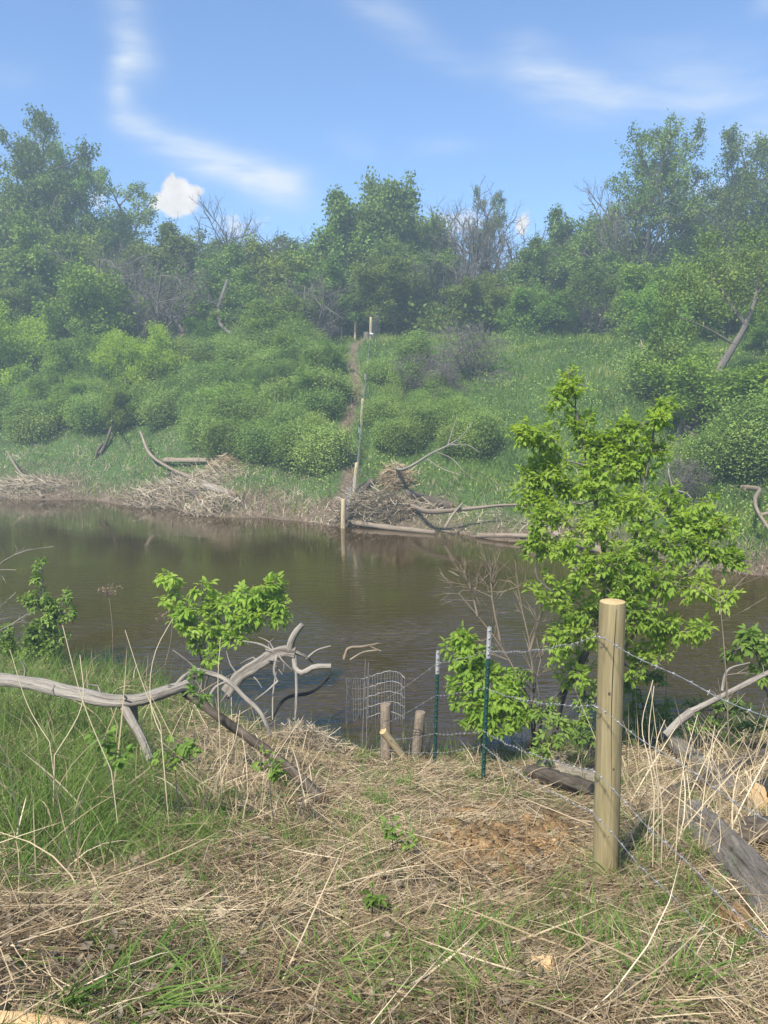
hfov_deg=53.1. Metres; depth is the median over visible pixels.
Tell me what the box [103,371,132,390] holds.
green shrub
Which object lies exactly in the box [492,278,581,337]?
leafy tree
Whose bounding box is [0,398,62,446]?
green shrub
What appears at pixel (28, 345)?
leafy tree
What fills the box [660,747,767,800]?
brush log
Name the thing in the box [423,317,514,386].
bare shrub
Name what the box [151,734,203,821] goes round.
seedling
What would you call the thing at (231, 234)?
bare tree
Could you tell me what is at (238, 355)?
green shrub
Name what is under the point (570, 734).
leafy shrub
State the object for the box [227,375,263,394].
green shrub
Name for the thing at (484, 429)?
green shrub
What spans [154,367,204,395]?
green shrub
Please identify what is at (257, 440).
green shrub
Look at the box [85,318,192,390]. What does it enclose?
leafy tree
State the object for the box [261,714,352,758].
straw heap
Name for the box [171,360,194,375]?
green shrub
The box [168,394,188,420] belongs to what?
green shrub
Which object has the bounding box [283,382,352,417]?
green shrub
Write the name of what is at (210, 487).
drift log
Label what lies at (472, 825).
rotten wood
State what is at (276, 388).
green shrub
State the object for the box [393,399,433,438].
green shrub
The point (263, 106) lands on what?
sky
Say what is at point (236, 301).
bush
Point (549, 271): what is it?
leafy tree
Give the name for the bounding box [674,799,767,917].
split log
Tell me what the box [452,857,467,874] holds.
rotten wood
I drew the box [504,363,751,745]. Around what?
young tree
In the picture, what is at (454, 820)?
rotten wood
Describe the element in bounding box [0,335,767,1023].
ground
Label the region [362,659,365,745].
steel rod
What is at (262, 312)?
leafy tree
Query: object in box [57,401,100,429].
green shrub
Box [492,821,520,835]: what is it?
rotten wood
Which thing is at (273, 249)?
bare tree
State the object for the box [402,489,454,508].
shore log
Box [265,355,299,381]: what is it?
green shrub
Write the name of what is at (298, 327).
green shrub
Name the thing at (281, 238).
leafy tree
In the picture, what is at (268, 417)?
green shrub
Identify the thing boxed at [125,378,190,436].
green shrub
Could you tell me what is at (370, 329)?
post
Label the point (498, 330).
woodland undergrowth
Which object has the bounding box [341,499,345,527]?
post
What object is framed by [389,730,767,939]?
barbed wire
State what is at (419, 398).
green shrub
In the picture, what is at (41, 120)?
leafy tree
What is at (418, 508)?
shore limb
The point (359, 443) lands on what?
wire fence
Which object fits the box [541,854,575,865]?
wood chunk
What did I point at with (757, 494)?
bent limb
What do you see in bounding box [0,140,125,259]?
leafy tree
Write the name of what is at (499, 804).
rotten wood
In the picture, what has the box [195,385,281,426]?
green shrub
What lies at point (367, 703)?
steel rod
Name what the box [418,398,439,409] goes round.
green shrub
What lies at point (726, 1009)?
dry thatch
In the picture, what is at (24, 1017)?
sawn log
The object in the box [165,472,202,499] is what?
drift log
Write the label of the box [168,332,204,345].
green shrub
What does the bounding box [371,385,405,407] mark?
green shrub
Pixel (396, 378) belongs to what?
green shrub
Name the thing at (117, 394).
bush
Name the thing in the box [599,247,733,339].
leafy tree
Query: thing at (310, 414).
green shrub
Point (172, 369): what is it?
green shrub
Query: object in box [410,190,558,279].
bare tree
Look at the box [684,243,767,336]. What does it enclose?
leafy tree
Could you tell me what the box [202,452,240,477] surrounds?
root ball
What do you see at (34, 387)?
leafy tree
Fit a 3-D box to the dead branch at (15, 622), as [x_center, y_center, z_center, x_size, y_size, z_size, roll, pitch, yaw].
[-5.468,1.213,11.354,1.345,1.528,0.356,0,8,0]
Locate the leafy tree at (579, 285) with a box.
[531,255,624,337]
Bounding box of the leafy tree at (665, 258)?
[622,234,724,327]
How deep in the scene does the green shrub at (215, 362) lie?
42.05 m
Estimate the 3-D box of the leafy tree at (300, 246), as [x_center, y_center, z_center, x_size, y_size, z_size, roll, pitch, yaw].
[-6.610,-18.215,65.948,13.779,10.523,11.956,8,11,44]
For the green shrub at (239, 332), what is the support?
on the ground at (338, 485)
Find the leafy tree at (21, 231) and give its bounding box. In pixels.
[0,209,120,295]
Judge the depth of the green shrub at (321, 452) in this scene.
30.66 m
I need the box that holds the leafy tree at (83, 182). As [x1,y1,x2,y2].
[34,137,134,261]
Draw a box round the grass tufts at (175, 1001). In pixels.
[0,742,767,1023]
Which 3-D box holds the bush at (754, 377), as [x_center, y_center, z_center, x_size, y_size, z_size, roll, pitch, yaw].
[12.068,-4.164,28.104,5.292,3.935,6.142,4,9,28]
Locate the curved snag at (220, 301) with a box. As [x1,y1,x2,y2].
[216,279,233,335]
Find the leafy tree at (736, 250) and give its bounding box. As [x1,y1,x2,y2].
[702,223,767,331]
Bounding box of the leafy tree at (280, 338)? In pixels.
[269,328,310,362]
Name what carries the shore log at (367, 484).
on the ground at (338, 485)
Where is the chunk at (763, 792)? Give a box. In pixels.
[749,777,767,812]
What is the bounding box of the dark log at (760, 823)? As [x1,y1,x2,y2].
[739,815,767,846]
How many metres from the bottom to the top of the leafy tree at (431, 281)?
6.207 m
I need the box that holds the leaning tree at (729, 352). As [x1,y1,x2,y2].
[640,209,767,441]
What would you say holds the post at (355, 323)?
on the ground at (338, 485)
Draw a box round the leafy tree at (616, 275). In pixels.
[582,267,639,334]
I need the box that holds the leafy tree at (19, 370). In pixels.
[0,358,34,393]
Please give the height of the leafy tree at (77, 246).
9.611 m
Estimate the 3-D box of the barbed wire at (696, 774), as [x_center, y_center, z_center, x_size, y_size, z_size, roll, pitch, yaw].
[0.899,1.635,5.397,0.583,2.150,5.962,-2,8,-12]
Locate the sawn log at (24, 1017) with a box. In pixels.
[0,1010,90,1023]
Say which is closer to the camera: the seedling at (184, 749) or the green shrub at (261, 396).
the seedling at (184, 749)
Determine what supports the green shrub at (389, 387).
on the ground at (338, 485)
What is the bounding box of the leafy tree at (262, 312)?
[232,284,326,340]
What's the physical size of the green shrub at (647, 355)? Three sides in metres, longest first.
5.562 x 4.406 x 3.717 m
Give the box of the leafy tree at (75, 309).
[54,276,163,347]
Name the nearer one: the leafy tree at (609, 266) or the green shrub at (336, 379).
the green shrub at (336, 379)
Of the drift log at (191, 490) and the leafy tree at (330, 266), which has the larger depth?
the leafy tree at (330, 266)
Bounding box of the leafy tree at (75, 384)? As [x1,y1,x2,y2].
[48,374,86,400]
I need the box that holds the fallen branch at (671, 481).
[668,463,692,502]
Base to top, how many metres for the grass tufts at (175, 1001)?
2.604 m
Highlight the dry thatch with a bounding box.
[0,653,767,1023]
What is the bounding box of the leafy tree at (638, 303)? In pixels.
[619,278,698,349]
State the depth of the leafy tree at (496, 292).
47.08 m
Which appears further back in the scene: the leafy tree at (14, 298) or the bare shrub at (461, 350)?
the leafy tree at (14, 298)
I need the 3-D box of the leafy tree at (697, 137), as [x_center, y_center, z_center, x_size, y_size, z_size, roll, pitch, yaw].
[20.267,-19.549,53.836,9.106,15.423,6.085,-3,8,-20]
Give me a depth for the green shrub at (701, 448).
24.25 m
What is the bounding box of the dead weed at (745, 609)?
[682,566,766,774]
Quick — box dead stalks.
[0,619,767,890]
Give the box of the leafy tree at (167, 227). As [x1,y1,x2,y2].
[122,218,208,338]
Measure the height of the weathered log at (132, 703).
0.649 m
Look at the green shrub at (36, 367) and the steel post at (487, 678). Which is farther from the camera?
the green shrub at (36, 367)
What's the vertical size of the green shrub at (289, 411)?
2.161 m
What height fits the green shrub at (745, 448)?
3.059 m
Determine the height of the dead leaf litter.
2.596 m
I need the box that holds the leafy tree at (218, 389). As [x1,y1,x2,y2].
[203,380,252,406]
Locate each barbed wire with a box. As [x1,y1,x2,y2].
[385,635,767,717]
[385,687,767,820]
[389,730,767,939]
[390,744,755,980]
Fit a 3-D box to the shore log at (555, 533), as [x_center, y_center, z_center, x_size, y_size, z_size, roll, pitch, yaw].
[5.510,0.806,22.387,0.304,0.489,2.708,-5,9,-31]
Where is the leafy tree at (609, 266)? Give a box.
[501,227,645,336]
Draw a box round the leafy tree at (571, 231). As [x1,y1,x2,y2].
[515,207,665,264]
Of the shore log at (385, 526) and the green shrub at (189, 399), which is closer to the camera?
the shore log at (385, 526)
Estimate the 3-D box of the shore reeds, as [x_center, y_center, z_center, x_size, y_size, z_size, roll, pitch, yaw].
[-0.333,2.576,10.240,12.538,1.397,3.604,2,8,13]
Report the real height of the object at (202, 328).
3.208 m
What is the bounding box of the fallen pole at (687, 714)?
[662,662,767,737]
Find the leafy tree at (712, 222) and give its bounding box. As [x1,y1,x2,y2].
[657,182,766,255]
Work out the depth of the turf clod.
8.81 m
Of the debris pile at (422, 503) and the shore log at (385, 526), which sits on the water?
the shore log at (385, 526)
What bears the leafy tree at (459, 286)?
on the ground at (338, 485)
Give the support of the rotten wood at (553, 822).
on the ground at (338, 485)
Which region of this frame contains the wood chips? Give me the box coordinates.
[318,820,668,887]
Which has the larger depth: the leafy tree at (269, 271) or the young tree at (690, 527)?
the leafy tree at (269, 271)
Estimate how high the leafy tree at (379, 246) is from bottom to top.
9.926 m
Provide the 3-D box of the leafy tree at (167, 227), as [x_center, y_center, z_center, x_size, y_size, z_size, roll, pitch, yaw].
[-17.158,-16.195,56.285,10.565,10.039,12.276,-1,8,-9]
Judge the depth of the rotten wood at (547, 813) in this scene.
5.04 m
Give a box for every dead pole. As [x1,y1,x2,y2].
[673,409,688,447]
[682,424,696,439]
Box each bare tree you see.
[34,235,174,318]
[98,253,225,342]
[105,297,185,350]
[148,210,267,277]
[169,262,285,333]
[171,190,262,277]
[233,218,339,268]
[266,269,358,333]
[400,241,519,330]
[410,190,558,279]
[412,173,510,306]
[555,174,656,272]
[568,299,617,334]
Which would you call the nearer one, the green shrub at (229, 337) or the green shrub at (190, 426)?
the green shrub at (190, 426)
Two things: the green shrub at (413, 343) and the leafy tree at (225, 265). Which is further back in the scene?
the leafy tree at (225, 265)
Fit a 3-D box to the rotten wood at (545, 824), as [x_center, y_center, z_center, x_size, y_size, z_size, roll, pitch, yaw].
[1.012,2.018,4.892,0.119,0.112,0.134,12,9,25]
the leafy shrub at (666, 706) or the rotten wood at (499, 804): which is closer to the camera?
the rotten wood at (499, 804)
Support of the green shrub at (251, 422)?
on the ground at (338, 485)
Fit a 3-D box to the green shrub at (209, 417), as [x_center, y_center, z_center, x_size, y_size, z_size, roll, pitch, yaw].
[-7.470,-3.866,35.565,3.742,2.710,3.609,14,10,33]
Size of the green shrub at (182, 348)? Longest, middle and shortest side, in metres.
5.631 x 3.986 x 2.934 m
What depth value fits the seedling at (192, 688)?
5.85 m
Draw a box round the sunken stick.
[269,676,329,720]
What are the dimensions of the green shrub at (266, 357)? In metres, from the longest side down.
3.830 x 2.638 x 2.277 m
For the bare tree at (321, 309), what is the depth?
44.98 m
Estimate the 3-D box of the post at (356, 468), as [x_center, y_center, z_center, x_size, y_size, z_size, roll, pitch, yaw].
[-1.053,-0.871,27.625,0.309,1.829,0.152,0,8,0]
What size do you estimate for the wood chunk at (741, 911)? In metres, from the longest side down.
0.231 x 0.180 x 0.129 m
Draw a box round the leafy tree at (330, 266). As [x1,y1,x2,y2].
[275,253,404,336]
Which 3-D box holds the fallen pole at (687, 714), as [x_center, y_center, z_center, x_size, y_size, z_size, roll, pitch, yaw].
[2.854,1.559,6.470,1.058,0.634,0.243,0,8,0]
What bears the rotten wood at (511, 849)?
on the ground at (338, 485)
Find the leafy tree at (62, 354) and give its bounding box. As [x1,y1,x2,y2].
[39,323,108,386]
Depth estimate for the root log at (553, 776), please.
6.25 m
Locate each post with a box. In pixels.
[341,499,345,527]
[352,462,358,492]
[354,320,356,339]
[360,398,364,425]
[369,317,371,338]
[380,702,390,760]
[411,710,425,757]
[433,650,439,765]
[481,626,491,778]
[592,598,625,879]
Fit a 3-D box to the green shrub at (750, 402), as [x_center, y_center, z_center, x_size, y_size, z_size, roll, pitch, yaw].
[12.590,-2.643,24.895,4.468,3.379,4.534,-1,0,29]
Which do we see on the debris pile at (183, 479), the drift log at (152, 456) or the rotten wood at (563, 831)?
the drift log at (152, 456)
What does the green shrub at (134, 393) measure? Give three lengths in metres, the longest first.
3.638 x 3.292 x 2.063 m
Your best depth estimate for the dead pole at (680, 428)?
27.55 m
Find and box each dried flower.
[95,584,122,663]
[155,611,173,662]
[653,619,682,724]
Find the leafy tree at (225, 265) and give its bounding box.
[167,236,273,339]
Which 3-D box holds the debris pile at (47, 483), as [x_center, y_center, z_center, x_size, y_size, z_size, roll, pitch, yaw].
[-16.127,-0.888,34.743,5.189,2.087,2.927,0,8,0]
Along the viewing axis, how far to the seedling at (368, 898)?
2.90 m
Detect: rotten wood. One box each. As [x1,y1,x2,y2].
[443,817,464,829]
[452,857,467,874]
[458,828,478,836]
[467,820,479,831]
[474,836,494,854]
[478,822,489,831]
[481,847,496,859]
[483,843,499,850]
[485,828,504,844]
[487,801,503,811]
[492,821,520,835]
[494,851,516,867]
[495,826,510,840]
[497,841,514,852]
[502,862,530,879]
[504,845,543,859]
[504,846,522,857]
[510,838,524,846]
[517,853,530,863]
[517,873,531,883]
[520,814,536,825]
[530,822,548,838]
[534,819,548,829]
[534,839,547,850]
[543,809,558,819]
[547,818,569,835]
[556,829,576,841]
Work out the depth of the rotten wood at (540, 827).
4.79 m
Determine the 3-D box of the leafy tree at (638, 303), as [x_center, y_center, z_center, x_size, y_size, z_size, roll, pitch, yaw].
[13.780,-9.721,38.849,3.881,3.935,4.504,2,8,15]
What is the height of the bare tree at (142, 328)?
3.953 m
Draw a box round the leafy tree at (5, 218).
[0,170,91,290]
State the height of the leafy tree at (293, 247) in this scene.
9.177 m
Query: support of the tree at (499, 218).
on the ground at (338, 485)
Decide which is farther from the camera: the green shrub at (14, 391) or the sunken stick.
the green shrub at (14, 391)
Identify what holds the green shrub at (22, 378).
on the ground at (338, 485)
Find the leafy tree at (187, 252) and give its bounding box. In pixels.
[113,228,216,334]
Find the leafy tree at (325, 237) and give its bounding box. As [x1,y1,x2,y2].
[280,183,399,336]
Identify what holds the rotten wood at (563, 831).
on the ground at (338, 485)
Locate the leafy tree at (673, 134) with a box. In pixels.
[573,108,712,330]
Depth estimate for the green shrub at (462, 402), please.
32.18 m
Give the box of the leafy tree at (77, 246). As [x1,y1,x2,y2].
[0,225,151,300]
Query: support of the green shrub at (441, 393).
on the ground at (338, 485)
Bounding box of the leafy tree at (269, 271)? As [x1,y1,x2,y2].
[224,228,324,323]
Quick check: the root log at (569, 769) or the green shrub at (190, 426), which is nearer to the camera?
the root log at (569, 769)
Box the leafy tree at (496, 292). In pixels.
[437,268,530,337]
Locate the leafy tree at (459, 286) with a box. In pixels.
[412,269,475,334]
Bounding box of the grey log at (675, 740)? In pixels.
[655,724,738,795]
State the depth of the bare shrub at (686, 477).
23.09 m
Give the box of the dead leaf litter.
[0,708,767,1023]
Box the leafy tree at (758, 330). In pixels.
[735,299,767,350]
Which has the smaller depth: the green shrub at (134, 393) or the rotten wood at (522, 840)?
the rotten wood at (522, 840)
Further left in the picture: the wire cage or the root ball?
the root ball
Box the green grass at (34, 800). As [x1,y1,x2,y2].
[0,634,767,1023]
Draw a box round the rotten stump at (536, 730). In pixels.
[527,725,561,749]
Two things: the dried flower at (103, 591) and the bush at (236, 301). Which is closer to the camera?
the dried flower at (103, 591)
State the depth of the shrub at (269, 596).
10.37 m
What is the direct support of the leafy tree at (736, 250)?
on the ground at (338, 485)
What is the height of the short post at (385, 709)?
0.902 m
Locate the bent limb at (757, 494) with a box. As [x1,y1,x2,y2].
[740,483,767,530]
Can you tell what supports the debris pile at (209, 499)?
on the ground at (338, 485)
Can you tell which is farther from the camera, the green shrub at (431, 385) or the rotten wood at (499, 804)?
the green shrub at (431, 385)
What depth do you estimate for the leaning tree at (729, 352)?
29.83 m
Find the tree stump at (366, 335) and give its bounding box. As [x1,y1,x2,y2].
[363,332,369,339]
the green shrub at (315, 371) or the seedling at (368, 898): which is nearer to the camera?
the seedling at (368, 898)
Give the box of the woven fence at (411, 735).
[379,711,437,761]
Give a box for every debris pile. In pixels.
[0,470,83,498]
[118,457,256,509]
[170,486,250,516]
[319,481,426,527]
[368,489,449,524]
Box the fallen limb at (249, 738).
[181,691,327,806]
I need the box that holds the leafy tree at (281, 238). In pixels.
[269,231,293,257]
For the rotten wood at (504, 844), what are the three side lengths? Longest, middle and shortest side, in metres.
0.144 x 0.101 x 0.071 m
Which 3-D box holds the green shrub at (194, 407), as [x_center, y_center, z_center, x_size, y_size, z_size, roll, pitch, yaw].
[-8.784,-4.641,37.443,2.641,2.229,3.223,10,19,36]
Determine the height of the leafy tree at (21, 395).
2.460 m
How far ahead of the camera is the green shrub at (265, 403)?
35.43 m
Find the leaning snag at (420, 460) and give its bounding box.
[395,415,478,474]
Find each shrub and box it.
[0,383,15,425]
[0,392,61,436]
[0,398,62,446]
[0,556,78,667]
[2,378,54,404]
[4,368,46,386]
[28,361,44,375]
[30,360,44,374]
[39,390,83,426]
[42,379,88,401]
[43,366,99,383]
[55,386,125,435]
[56,369,117,396]
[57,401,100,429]
[76,355,107,379]
[76,356,123,381]
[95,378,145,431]
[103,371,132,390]
[107,389,145,418]
[124,376,179,404]
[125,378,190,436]
[129,387,166,416]
[152,568,293,693]
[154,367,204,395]
[157,360,180,377]
[163,333,214,371]
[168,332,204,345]
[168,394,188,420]
[168,404,239,454]
[169,382,229,425]
[170,358,248,398]
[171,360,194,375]
[172,356,235,382]
[172,397,210,435]
[176,383,199,396]
[183,377,261,408]
[183,403,256,454]
[184,333,243,363]
[186,410,261,459]
[190,351,209,364]
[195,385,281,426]
[197,357,234,368]
[202,329,251,344]
[202,336,271,370]
[213,418,252,456]
[222,419,287,465]
[223,322,255,342]
[225,417,289,462]
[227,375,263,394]
[233,356,265,379]
[239,324,308,351]
[241,362,276,384]
[241,388,276,401]
[244,394,289,416]
[245,372,303,406]
[245,409,287,427]
[246,339,293,373]
[252,315,325,343]
[257,322,306,338]
[262,431,294,466]
[263,411,339,472]
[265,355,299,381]
[265,397,313,427]
[278,416,363,478]
[282,337,336,366]
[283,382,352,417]
[284,361,361,402]
[284,402,345,427]
[287,364,349,381]
[292,342,344,370]
[304,328,333,345]
[314,319,339,342]
[319,346,351,363]
[356,350,399,384]
[357,394,405,430]
[368,415,401,450]
[371,381,406,401]
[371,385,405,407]
[373,414,430,454]
[382,357,426,390]
[389,326,440,366]
[389,349,438,393]
[393,398,412,419]
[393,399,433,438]
[404,385,432,404]
[408,390,437,406]
[413,369,452,395]
[414,358,474,399]
[414,401,443,439]
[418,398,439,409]
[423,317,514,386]
[429,397,482,437]
[432,383,464,402]
[432,393,472,424]
[432,393,474,412]
[432,414,477,460]
[443,400,511,461]
[513,650,596,765]
[601,328,741,400]
[622,669,683,749]
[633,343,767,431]
[656,450,715,505]
[661,421,744,485]
[681,695,767,750]
[686,398,767,485]
[697,382,767,475]
[719,622,767,695]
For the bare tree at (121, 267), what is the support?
on the ground at (338, 485)
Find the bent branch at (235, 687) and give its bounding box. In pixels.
[172,650,271,735]
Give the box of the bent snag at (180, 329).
[146,260,185,333]
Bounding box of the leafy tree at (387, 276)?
[332,247,439,337]
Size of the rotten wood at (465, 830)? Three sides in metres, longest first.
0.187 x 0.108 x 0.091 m
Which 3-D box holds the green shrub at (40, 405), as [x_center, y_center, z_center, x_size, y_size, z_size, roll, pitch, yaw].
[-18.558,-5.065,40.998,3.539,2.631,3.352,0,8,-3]
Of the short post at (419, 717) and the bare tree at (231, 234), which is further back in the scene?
the bare tree at (231, 234)
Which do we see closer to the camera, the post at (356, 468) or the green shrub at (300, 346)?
the post at (356, 468)
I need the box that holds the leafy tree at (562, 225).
[503,202,593,331]
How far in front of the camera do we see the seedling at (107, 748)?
4.40 m
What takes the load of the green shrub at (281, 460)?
on the ground at (338, 485)
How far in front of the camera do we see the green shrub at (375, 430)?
32.00 m
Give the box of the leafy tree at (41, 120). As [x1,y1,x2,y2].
[0,102,101,238]
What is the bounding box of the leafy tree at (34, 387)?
[22,366,76,403]
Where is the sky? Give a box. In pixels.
[0,0,767,282]
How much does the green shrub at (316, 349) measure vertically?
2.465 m
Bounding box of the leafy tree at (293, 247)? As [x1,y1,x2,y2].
[260,240,352,337]
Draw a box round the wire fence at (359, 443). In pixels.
[341,322,370,525]
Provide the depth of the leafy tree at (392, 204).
53.96 m
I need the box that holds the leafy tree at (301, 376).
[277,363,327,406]
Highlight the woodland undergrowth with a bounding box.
[141,264,745,343]
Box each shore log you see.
[346,478,376,522]
[351,520,435,533]
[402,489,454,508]
[474,533,554,540]
[543,526,607,553]
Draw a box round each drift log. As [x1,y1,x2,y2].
[139,431,235,497]
[162,456,212,464]
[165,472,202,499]
[195,482,244,503]
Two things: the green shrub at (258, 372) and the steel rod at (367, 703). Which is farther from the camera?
the green shrub at (258, 372)
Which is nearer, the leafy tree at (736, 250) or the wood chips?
the wood chips
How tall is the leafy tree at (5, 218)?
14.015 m
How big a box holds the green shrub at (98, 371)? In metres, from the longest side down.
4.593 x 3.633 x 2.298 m
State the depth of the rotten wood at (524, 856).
4.06 m
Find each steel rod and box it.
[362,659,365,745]
[366,662,368,750]
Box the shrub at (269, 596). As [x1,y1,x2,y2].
[152,568,293,693]
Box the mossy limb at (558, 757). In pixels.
[504,756,559,778]
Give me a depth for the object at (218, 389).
36.44 m
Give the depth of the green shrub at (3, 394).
42.30 m
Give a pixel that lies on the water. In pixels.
(352, 586)
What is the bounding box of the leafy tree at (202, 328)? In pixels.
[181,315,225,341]
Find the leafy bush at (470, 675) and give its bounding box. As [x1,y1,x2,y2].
[438,620,538,741]
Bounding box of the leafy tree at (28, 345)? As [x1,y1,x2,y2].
[0,298,67,393]
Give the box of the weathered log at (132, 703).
[0,660,197,761]
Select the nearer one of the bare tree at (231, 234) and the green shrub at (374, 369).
the green shrub at (374, 369)
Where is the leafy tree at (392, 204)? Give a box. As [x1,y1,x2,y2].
[321,166,462,335]
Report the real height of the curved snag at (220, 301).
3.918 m
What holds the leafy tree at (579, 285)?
on the ground at (338, 485)
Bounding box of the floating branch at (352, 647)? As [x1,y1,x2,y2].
[343,643,380,660]
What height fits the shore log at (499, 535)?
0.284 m
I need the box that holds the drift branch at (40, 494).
[6,450,43,496]
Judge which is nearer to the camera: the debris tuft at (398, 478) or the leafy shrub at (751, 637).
the leafy shrub at (751, 637)
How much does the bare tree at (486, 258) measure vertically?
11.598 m
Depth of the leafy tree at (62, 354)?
43.91 m
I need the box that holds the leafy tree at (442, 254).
[339,229,462,334]
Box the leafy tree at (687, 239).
[677,222,766,330]
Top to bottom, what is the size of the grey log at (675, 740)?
1.138 m
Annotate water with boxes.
[0,498,767,756]
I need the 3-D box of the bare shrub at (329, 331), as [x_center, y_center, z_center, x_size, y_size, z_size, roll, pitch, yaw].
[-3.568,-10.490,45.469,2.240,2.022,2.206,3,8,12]
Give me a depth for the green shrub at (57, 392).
42.32 m
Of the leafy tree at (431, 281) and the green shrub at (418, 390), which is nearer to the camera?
the green shrub at (418, 390)
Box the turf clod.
[323,742,369,756]
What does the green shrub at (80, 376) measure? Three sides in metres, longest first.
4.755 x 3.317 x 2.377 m
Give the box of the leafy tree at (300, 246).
[287,237,336,337]
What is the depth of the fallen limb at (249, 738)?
6.06 m
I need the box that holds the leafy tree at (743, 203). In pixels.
[697,122,767,322]
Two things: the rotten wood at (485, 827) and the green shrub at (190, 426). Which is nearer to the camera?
the rotten wood at (485, 827)
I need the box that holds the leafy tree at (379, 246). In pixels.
[315,205,412,335]
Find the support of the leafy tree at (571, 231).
on the ground at (338, 485)
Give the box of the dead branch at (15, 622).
[0,544,53,630]
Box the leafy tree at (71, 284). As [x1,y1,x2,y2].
[0,253,149,356]
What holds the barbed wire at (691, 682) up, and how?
attached to the wooden post at (610, 689)
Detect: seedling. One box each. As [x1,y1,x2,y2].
[83,725,135,813]
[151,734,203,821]
[183,665,213,776]
[250,745,289,824]
[358,881,400,923]
[380,816,417,857]
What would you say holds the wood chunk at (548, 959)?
on the ground at (338, 485)
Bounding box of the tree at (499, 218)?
[458,184,513,274]
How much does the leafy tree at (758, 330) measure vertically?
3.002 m
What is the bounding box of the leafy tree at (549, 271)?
[496,233,579,336]
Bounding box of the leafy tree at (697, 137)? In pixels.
[618,112,734,260]
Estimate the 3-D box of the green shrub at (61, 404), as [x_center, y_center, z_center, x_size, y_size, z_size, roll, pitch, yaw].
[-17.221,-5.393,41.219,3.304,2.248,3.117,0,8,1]
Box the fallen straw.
[0,701,767,1023]
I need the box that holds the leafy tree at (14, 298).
[0,268,57,334]
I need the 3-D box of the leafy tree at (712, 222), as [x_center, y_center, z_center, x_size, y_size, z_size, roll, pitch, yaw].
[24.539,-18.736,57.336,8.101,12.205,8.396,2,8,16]
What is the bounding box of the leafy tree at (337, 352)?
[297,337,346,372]
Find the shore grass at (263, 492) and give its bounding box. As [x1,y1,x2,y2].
[0,334,767,573]
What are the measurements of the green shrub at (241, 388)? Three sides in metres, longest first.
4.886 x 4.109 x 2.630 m
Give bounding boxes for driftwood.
[220,623,330,720]
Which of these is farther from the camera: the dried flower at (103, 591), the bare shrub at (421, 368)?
the bare shrub at (421, 368)
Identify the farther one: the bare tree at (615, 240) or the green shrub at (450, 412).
the bare tree at (615, 240)
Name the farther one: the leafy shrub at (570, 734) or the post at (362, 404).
the post at (362, 404)
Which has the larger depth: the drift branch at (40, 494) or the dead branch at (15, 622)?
the drift branch at (40, 494)
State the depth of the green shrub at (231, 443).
33.20 m
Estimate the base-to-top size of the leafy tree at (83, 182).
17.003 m
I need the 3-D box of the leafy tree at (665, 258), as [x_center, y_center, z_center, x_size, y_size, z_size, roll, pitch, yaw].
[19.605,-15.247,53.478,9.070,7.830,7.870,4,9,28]
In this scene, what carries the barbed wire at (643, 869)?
attached to the steel post at (436, 697)
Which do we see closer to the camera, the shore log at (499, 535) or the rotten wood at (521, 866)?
the rotten wood at (521, 866)
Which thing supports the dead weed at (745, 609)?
on the ground at (338, 485)
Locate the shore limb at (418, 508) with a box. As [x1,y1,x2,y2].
[410,503,534,527]
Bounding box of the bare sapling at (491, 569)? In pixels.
[434,548,566,741]
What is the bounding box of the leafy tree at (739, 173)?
[695,129,767,247]
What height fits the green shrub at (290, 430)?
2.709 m
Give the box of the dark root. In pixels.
[94,420,113,459]
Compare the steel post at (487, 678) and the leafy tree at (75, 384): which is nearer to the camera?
the steel post at (487, 678)
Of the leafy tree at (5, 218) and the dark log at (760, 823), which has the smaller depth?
the dark log at (760, 823)
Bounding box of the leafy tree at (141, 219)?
[80,166,160,259]
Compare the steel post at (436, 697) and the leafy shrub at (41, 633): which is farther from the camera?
the leafy shrub at (41, 633)
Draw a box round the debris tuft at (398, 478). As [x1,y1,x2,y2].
[372,457,418,491]
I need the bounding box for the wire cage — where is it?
[346,671,404,723]
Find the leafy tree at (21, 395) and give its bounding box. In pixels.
[0,383,31,420]
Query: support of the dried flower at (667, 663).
on the ground at (338, 485)
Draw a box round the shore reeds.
[17,629,765,757]
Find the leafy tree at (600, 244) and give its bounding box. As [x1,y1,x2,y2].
[595,240,618,295]
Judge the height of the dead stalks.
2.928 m
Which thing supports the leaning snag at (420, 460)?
on the ground at (338, 485)
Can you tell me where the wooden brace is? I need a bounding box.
[380,728,407,760]
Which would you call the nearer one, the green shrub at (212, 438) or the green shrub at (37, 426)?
the green shrub at (212, 438)
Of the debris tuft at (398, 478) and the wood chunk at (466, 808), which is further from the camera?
the debris tuft at (398, 478)
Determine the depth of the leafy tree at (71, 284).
45.88 m
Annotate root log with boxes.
[522,764,593,798]
[536,759,594,781]
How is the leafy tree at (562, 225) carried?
on the ground at (338, 485)
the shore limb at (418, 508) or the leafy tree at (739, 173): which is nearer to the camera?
the shore limb at (418, 508)
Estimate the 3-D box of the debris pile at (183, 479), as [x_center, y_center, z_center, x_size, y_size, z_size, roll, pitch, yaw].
[-8.034,-0.956,32.133,6.370,2.625,4.220,0,8,0]
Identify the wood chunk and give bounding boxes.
[449,806,484,814]
[527,953,554,978]
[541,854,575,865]
[656,941,691,961]
[711,900,767,940]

